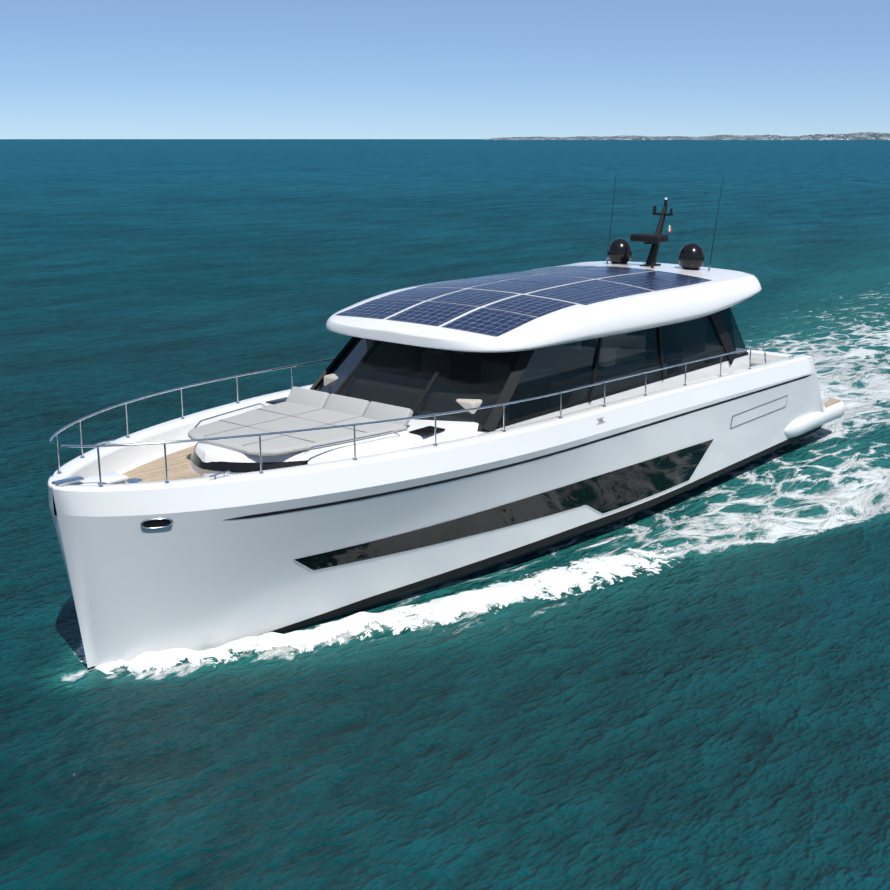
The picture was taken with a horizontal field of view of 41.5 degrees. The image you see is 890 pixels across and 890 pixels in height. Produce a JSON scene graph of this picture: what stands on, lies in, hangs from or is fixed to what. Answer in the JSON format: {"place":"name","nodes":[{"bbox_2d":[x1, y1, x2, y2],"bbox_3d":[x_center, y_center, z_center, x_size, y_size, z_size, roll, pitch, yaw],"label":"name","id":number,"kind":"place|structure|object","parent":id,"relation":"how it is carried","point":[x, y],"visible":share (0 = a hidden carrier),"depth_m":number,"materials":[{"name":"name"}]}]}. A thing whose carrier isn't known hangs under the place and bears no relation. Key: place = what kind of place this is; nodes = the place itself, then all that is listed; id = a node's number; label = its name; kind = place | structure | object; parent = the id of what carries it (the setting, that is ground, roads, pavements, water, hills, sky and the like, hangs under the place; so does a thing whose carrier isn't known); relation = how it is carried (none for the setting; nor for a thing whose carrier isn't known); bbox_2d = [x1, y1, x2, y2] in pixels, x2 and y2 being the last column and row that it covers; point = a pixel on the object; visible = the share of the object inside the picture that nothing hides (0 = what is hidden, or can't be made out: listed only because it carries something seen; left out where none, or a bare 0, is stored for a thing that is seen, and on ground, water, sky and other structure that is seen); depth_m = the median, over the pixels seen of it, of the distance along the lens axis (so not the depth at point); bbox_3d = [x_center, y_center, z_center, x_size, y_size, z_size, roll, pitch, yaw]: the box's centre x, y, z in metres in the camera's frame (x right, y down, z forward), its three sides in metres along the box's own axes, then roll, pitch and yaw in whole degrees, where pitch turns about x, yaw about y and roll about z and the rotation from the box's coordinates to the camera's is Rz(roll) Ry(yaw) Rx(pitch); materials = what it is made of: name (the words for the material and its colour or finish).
{"place":"outdoors","nodes":[
{"label":"outdoors","id":0,"kind":"place"},
{"bbox_2d":[0,139,889,889],"bbox_3d":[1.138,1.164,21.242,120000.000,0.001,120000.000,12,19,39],"label":"sea","id":1,"kind":"structure","parent":0,"point":[702,717],"depth_m":16.83,"materials":[{"name":"teal liquid"}]},
{"bbox_2d":[77,539,727,675],"bbox_3d":[-1.173,1.728,18.570,8.798,0.231,10.150,12,19,39],"label":"spray","id":2,"kind":"object","parent":1,"relation":"on","point":[557,582],"visible":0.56,"depth_m":16.33,"materials":[{"name":"white liquid"}]},
{"bbox_2d":[48,175,844,669],"bbox_3d":[1.283,-1.300,20.778,5.050,6.602,18.450,12,19,39],"label":"yacht","id":3,"kind":"object","parent":1,"relation":"on","point":[416,439],"visible":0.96,"depth_m":17.41,"materials":[{"name":"white plastic"}]},
{"bbox_2d":[0,0,889,138],"label":"sky","id":4,"kind":"structure","parent":0,"point":[70,69],"materials":[{"name":"blue"}]},
{"bbox_2d":[484,132,889,139],"bbox_3d":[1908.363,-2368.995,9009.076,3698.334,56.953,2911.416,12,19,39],"label":"coast","id":5,"kind":"structure","parent":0,"point":[868,136],"depth_m":8380.82}
]}

